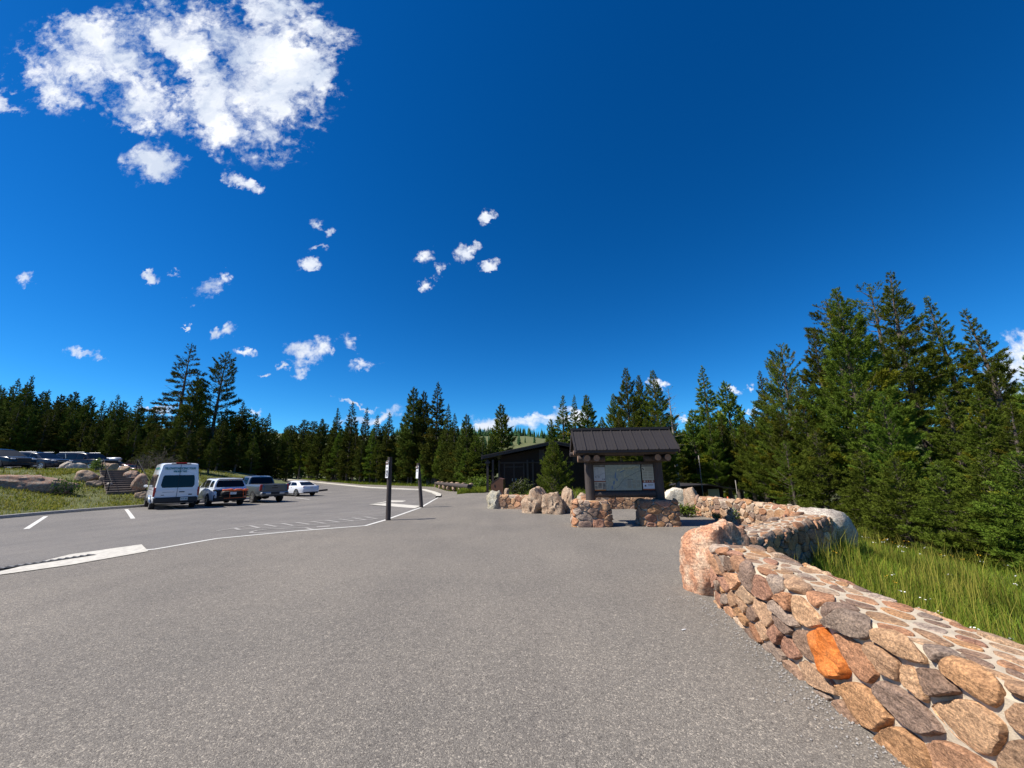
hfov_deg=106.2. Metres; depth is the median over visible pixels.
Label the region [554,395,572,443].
spruce tree
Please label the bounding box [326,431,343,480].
pine tree
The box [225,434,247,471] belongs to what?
pine tree
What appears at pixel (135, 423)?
spruce tree
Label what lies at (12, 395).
spruce tree
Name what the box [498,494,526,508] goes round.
stone wall
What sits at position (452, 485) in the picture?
log rail
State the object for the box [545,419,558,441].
pine tree
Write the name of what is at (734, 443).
pine tree
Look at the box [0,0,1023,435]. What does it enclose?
sky
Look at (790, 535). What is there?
stone wall
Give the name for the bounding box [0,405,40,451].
pine tree
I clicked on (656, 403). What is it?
pine tree
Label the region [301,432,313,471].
pine tree
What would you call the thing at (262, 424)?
pine tree
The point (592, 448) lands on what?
information kiosk
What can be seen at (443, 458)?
pine tree
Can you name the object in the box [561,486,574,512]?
boulder
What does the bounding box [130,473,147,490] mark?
boulder
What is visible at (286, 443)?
pine tree
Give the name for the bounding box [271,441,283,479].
spruce tree
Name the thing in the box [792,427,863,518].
spruce tree
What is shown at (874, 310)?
pine tree
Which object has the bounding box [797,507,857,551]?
boulder
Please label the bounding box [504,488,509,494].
boulder
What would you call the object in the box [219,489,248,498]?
cargo carrier
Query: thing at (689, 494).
boulder
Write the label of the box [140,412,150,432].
spruce tree
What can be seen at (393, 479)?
spruce tree
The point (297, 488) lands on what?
sedan
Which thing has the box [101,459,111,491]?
handrail
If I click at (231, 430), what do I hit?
pine tree
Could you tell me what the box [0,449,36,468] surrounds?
suv
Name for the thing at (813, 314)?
pine tree
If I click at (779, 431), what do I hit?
pine tree
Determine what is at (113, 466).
boulder
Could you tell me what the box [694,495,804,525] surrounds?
stone wall
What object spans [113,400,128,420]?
pine tree
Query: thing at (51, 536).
parking lot
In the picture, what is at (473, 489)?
verge grass
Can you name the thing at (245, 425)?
pine tree
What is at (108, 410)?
spruce tree
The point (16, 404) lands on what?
spruce tree
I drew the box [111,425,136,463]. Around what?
spruce tree
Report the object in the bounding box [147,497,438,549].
painted edge line
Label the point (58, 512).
kerb
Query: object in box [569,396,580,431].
spruce tree
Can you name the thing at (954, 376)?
spruce tree
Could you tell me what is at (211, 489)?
suv
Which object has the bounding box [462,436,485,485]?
pine tree
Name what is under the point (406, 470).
pine tree
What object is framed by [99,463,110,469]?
boulder
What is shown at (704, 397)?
spruce tree
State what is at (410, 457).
pine tree
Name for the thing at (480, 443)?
pine tree
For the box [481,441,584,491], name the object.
visitor building
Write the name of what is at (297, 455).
pine tree
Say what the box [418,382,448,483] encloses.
spruce tree
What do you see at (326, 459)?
pine tree
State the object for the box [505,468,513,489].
door
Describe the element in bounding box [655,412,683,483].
pine tree
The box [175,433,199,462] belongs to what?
pine tree
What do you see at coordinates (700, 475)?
metal pole
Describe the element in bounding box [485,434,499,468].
pine tree
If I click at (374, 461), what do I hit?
pine tree
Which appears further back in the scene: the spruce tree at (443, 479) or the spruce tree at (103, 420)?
the spruce tree at (103, 420)
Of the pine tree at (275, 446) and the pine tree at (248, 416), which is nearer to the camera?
the pine tree at (275, 446)
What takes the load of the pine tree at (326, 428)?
on the ground at (529, 441)
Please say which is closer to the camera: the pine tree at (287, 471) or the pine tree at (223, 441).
the pine tree at (223, 441)
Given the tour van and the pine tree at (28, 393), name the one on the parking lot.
the tour van
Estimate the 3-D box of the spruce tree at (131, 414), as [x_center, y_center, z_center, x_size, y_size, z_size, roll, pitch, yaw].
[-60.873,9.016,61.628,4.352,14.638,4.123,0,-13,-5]
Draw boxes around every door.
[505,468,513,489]
[515,468,522,490]
[708,489,717,496]
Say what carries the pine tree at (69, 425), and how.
on the ground at (529, 441)
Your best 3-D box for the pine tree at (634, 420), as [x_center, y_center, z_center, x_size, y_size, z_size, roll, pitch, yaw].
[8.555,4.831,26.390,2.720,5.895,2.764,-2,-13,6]
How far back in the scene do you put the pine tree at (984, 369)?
21.19 m
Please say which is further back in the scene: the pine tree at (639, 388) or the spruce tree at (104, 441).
the spruce tree at (104, 441)
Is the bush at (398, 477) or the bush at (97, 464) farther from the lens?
the bush at (398, 477)
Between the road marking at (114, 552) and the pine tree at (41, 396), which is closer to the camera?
the road marking at (114, 552)
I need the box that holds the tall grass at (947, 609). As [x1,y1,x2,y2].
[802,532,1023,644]
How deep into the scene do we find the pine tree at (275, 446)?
66.91 m
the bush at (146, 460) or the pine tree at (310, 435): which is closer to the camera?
the bush at (146, 460)
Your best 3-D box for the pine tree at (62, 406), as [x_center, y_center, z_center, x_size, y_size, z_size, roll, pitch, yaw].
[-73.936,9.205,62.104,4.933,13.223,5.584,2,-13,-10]
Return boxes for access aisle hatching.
[218,498,432,530]
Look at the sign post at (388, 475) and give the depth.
14.04 m
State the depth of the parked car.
50.40 m
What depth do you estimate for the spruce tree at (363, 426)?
67.79 m
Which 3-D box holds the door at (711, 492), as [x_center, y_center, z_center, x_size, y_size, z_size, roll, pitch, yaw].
[17.088,9.921,32.521,0.860,2.000,0.060,1,-13,-6]
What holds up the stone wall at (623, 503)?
on the ground at (529, 441)
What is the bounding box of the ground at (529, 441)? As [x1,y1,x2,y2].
[0,427,1023,641]
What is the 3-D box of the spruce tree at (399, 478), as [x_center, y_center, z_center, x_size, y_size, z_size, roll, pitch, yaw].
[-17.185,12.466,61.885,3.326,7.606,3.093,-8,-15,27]
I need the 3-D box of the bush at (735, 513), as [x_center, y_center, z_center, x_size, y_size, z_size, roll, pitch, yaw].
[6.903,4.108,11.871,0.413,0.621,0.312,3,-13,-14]
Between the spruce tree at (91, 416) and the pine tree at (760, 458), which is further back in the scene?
the spruce tree at (91, 416)
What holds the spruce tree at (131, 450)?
on the ground at (529, 441)
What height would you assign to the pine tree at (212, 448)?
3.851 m
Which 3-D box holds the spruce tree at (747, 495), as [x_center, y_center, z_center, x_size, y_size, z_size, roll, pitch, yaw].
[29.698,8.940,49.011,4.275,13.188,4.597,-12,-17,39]
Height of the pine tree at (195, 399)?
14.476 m
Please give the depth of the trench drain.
7.64 m
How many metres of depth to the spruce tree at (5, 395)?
69.35 m
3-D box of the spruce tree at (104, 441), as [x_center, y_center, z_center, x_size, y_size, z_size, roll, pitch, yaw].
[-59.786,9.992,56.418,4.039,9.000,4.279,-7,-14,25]
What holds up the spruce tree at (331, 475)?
on the ground at (529, 441)
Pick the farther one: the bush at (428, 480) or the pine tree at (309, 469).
the pine tree at (309, 469)
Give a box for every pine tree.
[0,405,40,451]
[0,407,12,444]
[15,384,35,405]
[33,391,52,409]
[42,394,69,422]
[45,411,84,468]
[48,402,68,434]
[64,391,81,423]
[74,405,97,448]
[76,418,104,452]
[83,395,97,421]
[97,424,119,457]
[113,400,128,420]
[134,408,146,427]
[139,343,208,462]
[139,436,155,468]
[141,415,157,446]
[143,411,161,441]
[145,429,171,468]
[158,421,185,462]
[164,376,210,457]
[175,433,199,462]
[187,425,210,464]
[189,351,242,468]
[198,440,220,473]
[209,420,233,470]
[211,431,233,470]
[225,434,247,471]
[228,418,242,466]
[229,416,250,444]
[236,413,262,472]
[238,408,252,430]
[238,433,252,461]
[240,437,261,474]
[256,417,267,434]
[262,429,281,471]
[271,430,283,466]
[277,447,296,480]
[279,436,293,480]
[282,429,288,446]
[282,429,294,464]
[284,425,295,441]
[291,420,311,478]
[292,430,305,478]
[301,421,317,477]
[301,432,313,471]
[305,444,316,479]
[308,419,326,480]
[316,423,329,449]
[320,435,335,480]
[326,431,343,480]
[346,427,358,479]
[349,437,363,481]
[352,440,366,481]
[368,439,380,483]
[381,435,398,473]
[393,387,427,483]
[398,451,415,483]
[403,433,418,483]
[410,391,433,462]
[411,450,424,481]
[420,435,437,484]
[432,437,444,481]
[433,431,442,455]
[441,428,456,478]
[444,441,458,481]
[453,414,476,476]
[456,448,468,483]
[460,445,480,482]
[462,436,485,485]
[476,434,485,460]
[483,443,497,482]
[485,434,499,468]
[489,404,516,470]
[535,440,574,495]
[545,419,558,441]
[576,395,599,427]
[597,417,613,458]
[603,393,626,458]
[605,412,634,460]
[609,367,647,457]
[624,412,641,460]
[630,375,653,423]
[634,417,668,477]
[640,370,686,472]
[653,386,687,487]
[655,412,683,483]
[662,461,678,490]
[669,420,691,481]
[673,455,691,482]
[681,431,702,483]
[682,410,714,483]
[695,412,734,486]
[709,380,748,498]
[709,417,742,498]
[727,428,751,498]
[730,416,760,501]
[735,408,772,502]
[748,401,784,504]
[750,343,840,496]
[753,356,801,496]
[757,412,818,505]
[765,441,816,504]
[784,383,846,508]
[797,327,865,505]
[799,298,905,488]
[800,286,930,497]
[844,281,949,412]
[847,390,959,536]
[919,390,1005,551]
[937,391,1021,538]
[981,362,1021,456]
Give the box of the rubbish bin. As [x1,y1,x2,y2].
[491,477,504,493]
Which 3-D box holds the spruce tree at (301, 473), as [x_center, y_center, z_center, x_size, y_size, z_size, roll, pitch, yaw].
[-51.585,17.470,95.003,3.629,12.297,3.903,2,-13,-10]
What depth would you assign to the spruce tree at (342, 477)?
70.44 m
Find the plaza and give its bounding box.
[0,479,907,767]
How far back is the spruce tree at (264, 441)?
61.26 m
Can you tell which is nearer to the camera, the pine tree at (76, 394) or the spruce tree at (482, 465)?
the spruce tree at (482, 465)
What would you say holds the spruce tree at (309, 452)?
on the ground at (529, 441)
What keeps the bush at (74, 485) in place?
on the ground at (529, 441)
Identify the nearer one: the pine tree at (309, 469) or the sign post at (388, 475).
the sign post at (388, 475)
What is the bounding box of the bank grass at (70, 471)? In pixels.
[0,467,248,514]
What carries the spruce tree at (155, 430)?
on the ground at (529, 441)
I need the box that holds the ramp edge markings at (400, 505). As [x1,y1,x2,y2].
[369,500,418,507]
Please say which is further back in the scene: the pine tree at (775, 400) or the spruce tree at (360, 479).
the spruce tree at (360, 479)
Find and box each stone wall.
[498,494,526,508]
[577,495,654,508]
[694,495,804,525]
[707,544,1023,767]
[738,512,837,564]
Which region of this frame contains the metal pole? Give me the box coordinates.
[698,456,703,495]
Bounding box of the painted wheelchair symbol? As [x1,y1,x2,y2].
[249,526,328,532]
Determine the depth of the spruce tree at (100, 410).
71.25 m
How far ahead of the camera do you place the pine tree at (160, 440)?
43.91 m
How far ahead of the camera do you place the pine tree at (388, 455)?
62.46 m
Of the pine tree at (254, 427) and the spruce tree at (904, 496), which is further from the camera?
the pine tree at (254, 427)
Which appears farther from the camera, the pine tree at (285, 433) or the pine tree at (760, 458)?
the pine tree at (285, 433)
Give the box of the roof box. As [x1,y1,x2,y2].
[109,457,121,460]
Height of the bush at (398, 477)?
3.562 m
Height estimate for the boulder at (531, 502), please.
1.642 m
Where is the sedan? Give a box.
[286,481,318,495]
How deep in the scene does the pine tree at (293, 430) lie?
99.44 m
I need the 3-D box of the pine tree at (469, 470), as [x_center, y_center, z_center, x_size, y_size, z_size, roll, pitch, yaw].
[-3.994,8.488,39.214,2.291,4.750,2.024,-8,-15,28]
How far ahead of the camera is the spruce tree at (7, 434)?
54.74 m
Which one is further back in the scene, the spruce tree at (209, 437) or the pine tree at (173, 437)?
the spruce tree at (209, 437)
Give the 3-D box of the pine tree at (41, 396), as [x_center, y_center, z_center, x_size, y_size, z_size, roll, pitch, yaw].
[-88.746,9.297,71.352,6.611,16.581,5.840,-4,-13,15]
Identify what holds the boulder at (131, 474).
on the ground at (529, 441)
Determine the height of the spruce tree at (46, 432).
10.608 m
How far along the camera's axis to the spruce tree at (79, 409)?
68.95 m
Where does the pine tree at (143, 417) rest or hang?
on the ground at (529, 441)
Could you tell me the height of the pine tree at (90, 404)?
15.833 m
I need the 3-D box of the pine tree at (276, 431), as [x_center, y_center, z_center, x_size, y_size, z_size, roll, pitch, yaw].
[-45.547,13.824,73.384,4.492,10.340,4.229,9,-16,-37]
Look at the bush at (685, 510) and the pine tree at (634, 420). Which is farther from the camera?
the pine tree at (634, 420)
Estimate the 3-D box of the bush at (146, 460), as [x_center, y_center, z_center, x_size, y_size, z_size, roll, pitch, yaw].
[-31.847,6.815,33.061,2.650,2.348,2.946,-1,-13,0]
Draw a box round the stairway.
[99,470,147,494]
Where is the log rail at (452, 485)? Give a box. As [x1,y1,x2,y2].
[434,481,473,490]
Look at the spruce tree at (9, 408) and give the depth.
62.13 m
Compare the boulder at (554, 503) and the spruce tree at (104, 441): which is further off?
the spruce tree at (104, 441)
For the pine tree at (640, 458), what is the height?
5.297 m
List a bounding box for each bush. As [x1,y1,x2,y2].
[51,478,84,494]
[89,457,104,469]
[120,455,168,470]
[135,445,190,473]
[393,470,409,481]
[415,467,438,483]
[467,474,490,486]
[508,482,523,494]
[511,477,533,494]
[678,502,698,516]
[710,511,721,520]
[730,508,740,523]
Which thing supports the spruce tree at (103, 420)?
on the ground at (529, 441)
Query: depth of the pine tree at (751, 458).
29.59 m
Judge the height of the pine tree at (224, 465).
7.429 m
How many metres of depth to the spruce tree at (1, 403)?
48.45 m
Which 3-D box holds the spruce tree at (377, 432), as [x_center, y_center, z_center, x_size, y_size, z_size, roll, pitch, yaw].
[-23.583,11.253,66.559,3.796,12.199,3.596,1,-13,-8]
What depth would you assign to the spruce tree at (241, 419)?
61.86 m
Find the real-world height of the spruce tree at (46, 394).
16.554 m
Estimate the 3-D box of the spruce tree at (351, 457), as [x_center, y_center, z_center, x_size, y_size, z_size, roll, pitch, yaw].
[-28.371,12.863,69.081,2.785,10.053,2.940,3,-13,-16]
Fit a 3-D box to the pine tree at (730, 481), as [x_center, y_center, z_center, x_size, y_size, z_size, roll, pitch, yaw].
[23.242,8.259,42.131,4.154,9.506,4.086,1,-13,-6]
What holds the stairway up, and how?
on the ground at (529, 441)
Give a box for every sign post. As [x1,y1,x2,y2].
[385,457,391,519]
[416,463,422,507]
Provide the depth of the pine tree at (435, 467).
52.19 m
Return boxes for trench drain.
[0,554,95,568]
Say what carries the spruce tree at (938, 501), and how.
on the ground at (529, 441)
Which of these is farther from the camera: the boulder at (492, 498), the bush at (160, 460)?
the bush at (160, 460)
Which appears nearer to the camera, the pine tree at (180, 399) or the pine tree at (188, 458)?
the pine tree at (188, 458)
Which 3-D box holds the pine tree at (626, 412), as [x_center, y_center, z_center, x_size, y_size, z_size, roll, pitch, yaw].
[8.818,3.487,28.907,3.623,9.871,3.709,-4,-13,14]
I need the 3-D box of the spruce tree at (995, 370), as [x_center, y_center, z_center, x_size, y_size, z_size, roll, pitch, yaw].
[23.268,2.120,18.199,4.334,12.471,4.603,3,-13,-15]
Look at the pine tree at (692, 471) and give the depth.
42.30 m
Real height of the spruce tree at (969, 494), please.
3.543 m
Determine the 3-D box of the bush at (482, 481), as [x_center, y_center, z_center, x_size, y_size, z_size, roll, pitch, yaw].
[-2.998,9.020,34.883,2.728,1.675,2.542,-1,-13,0]
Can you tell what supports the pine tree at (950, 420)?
on the ground at (529, 441)
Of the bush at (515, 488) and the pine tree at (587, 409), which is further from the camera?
the pine tree at (587, 409)
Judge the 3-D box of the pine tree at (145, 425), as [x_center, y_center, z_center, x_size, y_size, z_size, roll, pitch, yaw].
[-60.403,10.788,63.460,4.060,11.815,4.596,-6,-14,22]
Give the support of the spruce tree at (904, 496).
on the ground at (529, 441)
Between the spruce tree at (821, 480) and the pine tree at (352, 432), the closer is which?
the spruce tree at (821, 480)
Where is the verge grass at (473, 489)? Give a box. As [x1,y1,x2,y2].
[301,477,585,497]
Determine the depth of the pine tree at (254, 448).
54.82 m
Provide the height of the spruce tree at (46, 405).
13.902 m
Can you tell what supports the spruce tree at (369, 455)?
on the ground at (529, 441)
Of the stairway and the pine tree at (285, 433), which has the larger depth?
the pine tree at (285, 433)
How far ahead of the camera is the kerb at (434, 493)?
51.36 m
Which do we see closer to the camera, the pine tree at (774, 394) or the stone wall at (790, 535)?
the stone wall at (790, 535)
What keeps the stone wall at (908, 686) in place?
on the ground at (529, 441)
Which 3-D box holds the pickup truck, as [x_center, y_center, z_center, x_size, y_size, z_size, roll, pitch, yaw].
[-20.079,8.282,30.495,6.170,2.007,2.460,-10,-16,35]
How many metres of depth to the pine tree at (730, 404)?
47.78 m
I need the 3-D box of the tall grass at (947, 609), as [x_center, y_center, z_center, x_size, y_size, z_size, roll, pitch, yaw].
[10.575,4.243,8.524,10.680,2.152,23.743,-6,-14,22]
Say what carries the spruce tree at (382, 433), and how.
on the ground at (529, 441)
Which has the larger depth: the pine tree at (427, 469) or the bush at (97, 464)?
the pine tree at (427, 469)
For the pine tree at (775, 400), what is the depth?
26.76 m
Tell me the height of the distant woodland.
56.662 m
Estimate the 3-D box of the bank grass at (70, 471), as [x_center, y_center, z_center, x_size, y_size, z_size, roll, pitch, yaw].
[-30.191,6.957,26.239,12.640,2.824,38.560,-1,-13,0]
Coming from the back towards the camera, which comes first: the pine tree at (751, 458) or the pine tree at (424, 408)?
the pine tree at (424, 408)
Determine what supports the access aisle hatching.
on the parking lot
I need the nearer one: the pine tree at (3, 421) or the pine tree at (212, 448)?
the pine tree at (212, 448)
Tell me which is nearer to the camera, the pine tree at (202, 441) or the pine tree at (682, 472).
the pine tree at (682, 472)
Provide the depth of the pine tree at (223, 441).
47.60 m
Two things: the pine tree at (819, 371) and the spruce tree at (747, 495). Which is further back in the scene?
the spruce tree at (747, 495)
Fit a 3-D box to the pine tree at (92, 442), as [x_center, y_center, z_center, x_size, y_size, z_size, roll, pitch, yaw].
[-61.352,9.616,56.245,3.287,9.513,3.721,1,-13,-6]
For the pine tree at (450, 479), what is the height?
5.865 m
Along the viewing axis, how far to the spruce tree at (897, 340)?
23.65 m
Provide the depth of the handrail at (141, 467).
29.35 m
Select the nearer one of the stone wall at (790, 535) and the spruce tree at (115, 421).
the stone wall at (790, 535)
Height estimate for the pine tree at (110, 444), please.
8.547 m
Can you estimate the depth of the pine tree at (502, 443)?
53.32 m
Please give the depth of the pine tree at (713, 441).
40.87 m
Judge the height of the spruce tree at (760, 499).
9.486 m
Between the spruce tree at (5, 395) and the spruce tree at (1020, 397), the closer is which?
the spruce tree at (1020, 397)
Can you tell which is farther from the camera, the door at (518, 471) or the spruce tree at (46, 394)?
the spruce tree at (46, 394)
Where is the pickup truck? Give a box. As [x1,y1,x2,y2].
[232,475,288,502]
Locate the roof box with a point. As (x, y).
(116, 458)
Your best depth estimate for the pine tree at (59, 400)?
69.74 m
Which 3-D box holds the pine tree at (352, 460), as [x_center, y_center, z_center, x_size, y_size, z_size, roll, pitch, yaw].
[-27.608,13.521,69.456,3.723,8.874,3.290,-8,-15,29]
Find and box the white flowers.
[862,536,1016,638]
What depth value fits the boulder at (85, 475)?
26.76 m
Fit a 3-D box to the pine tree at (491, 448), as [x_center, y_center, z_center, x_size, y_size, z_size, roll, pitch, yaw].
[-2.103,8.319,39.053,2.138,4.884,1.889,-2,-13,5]
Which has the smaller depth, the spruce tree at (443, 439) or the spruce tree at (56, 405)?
the spruce tree at (443, 439)
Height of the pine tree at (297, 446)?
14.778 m
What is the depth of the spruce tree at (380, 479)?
61.99 m
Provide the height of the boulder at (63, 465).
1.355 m
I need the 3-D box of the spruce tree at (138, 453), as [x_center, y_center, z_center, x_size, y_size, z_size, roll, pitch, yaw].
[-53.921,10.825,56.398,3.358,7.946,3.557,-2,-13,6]
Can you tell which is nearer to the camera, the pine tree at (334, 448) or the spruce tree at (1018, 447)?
the spruce tree at (1018, 447)
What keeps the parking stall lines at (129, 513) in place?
on the parking lot
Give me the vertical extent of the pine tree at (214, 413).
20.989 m
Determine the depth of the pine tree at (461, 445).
41.40 m
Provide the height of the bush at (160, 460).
2.684 m
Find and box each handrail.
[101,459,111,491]
[135,460,148,489]
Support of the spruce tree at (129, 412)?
on the ground at (529, 441)
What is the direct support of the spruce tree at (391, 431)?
on the ground at (529, 441)
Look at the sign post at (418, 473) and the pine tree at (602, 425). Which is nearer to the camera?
the sign post at (418, 473)
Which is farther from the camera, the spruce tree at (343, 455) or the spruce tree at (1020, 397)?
the spruce tree at (343, 455)
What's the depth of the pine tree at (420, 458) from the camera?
58.39 m
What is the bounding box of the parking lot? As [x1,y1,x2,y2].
[0,474,436,570]
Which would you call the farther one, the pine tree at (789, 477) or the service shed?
the service shed
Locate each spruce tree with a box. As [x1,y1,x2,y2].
[0,378,24,418]
[0,385,6,430]
[0,385,15,400]
[0,387,5,401]
[0,399,16,427]
[0,401,27,467]
[6,375,38,422]
[8,401,21,437]
[19,409,57,468]
[23,396,40,443]
[24,397,52,439]
[35,389,50,422]
[36,408,60,451]
[42,401,60,442]
[44,414,73,468]
[53,399,80,439]
[68,418,90,452]
[71,398,86,425]
[80,410,96,441]
[87,414,107,450]
[92,399,107,422]
[95,423,120,457]
[101,400,115,419]
[103,394,125,440]
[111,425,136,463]
[116,408,127,437]
[119,396,145,451]
[119,414,141,460]
[122,424,141,463]
[123,407,132,427]
[129,431,151,469]
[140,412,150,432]
[147,421,159,445]
[196,429,214,470]
[224,401,247,471]
[252,413,274,475]
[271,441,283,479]
[294,451,306,478]
[304,429,319,478]
[309,448,323,479]
[320,408,343,480]
[333,401,358,480]
[336,445,350,481]
[345,428,358,481]
[353,409,370,480]
[356,443,366,482]
[360,428,376,483]
[364,416,382,481]
[375,434,392,483]
[377,413,397,481]
[379,423,386,447]
[392,449,398,483]
[395,440,410,484]
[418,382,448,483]
[436,404,453,481]
[439,443,451,486]
[444,413,459,482]
[472,436,491,484]
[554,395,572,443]
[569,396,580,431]
[693,365,726,486]
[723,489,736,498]
[730,404,763,499]
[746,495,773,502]
[751,370,789,503]
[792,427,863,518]
[835,452,916,544]
[855,455,953,552]
[865,270,972,534]
[896,460,1001,569]
[917,295,995,532]
[938,455,1023,575]
[954,308,1023,467]
[965,449,1023,578]
[984,399,1023,541]
[1011,355,1023,451]
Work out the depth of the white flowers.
6.98 m
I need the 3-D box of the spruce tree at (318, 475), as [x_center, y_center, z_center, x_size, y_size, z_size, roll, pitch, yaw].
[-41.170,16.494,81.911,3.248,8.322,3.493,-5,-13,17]
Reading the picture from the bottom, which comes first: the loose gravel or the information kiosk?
the loose gravel
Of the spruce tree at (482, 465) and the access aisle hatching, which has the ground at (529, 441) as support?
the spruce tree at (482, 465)
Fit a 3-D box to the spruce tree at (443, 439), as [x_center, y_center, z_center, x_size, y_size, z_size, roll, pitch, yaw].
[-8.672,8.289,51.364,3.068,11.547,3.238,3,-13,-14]
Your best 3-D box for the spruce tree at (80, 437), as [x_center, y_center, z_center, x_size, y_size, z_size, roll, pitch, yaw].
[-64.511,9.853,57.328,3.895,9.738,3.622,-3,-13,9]
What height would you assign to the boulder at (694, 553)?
1.388 m
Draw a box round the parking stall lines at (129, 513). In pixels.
[24,498,302,528]
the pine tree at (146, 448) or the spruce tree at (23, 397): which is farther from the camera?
the spruce tree at (23, 397)
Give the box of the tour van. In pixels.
[144,463,200,508]
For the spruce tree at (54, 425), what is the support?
on the ground at (529, 441)
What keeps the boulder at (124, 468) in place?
on the ground at (529, 441)
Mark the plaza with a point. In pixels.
(450, 629)
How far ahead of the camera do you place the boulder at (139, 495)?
26.19 m
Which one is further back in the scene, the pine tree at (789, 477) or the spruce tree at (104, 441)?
the spruce tree at (104, 441)
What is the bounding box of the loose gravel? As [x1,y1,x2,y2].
[667,596,909,767]
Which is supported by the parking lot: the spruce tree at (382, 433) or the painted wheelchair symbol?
the painted wheelchair symbol
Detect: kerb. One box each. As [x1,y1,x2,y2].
[0,494,289,518]
[275,479,440,497]
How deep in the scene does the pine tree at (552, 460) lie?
20.36 m
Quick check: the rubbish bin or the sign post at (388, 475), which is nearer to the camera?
the sign post at (388, 475)
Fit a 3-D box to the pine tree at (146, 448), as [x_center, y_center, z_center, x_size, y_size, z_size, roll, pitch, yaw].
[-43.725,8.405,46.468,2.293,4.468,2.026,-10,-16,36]
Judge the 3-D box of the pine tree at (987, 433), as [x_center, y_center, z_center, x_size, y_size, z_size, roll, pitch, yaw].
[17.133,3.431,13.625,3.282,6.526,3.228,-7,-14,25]
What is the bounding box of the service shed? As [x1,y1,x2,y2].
[669,483,734,497]
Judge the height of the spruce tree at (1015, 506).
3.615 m
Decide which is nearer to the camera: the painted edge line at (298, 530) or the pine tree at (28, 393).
the painted edge line at (298, 530)
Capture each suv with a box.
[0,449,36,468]
[6,451,72,468]
[56,452,120,468]
[195,477,246,505]
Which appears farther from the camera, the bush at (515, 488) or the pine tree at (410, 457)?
the pine tree at (410, 457)
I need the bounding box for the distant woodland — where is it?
[392,426,734,448]
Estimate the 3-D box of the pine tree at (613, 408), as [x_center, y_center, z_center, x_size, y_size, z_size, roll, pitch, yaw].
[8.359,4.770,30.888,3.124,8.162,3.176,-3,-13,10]
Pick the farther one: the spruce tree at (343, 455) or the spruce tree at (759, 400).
the spruce tree at (343, 455)
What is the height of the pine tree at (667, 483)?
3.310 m
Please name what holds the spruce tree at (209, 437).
on the ground at (529, 441)
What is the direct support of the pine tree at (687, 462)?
on the ground at (529, 441)
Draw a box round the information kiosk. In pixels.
[570,427,682,527]
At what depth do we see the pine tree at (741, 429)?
35.37 m
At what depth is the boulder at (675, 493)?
16.38 m
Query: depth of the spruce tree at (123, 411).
64.75 m
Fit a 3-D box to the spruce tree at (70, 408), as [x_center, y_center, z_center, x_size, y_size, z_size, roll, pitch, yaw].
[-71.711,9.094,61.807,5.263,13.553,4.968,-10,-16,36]
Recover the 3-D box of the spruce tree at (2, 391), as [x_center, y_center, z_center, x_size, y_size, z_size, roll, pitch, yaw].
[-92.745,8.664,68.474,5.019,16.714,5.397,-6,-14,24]
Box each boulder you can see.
[0,475,78,494]
[59,461,71,467]
[64,463,89,468]
[74,470,99,481]
[85,480,103,486]
[98,476,105,481]
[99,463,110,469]
[107,463,118,469]
[118,466,129,469]
[123,470,139,477]
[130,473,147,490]
[134,491,146,499]
[486,490,501,508]
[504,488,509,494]
[521,486,546,513]
[541,492,565,514]
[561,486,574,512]
[665,487,683,505]
[679,519,752,596]
[683,487,697,513]
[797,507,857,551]
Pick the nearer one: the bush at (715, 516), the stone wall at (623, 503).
the bush at (715, 516)
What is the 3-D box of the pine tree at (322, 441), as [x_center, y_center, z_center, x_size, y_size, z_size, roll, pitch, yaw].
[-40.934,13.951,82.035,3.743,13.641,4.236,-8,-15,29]
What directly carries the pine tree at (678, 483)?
on the ground at (529, 441)
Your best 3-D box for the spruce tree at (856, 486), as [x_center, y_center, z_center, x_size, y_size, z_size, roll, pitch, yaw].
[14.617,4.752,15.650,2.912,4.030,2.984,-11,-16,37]
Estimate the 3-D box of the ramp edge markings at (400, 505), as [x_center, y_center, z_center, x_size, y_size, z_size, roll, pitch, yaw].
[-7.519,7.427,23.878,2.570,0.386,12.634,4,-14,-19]
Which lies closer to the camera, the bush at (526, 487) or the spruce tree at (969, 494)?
the spruce tree at (969, 494)
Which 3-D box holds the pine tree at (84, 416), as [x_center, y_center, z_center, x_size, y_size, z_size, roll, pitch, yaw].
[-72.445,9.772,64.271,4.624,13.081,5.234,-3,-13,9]
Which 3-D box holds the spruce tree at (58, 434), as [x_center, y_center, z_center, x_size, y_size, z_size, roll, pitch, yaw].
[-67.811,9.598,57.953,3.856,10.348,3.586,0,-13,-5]
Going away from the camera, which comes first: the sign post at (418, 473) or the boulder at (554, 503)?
the boulder at (554, 503)
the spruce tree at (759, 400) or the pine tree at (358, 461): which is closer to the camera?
the spruce tree at (759, 400)
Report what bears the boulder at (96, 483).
on the ground at (529, 441)
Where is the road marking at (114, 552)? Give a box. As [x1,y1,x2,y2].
[0,544,147,573]
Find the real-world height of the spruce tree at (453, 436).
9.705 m
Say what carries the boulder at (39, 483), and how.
on the ground at (529, 441)
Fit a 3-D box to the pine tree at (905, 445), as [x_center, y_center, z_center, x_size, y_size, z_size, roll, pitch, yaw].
[15.656,3.563,15.771,3.275,6.652,3.330,-1,-13,3]

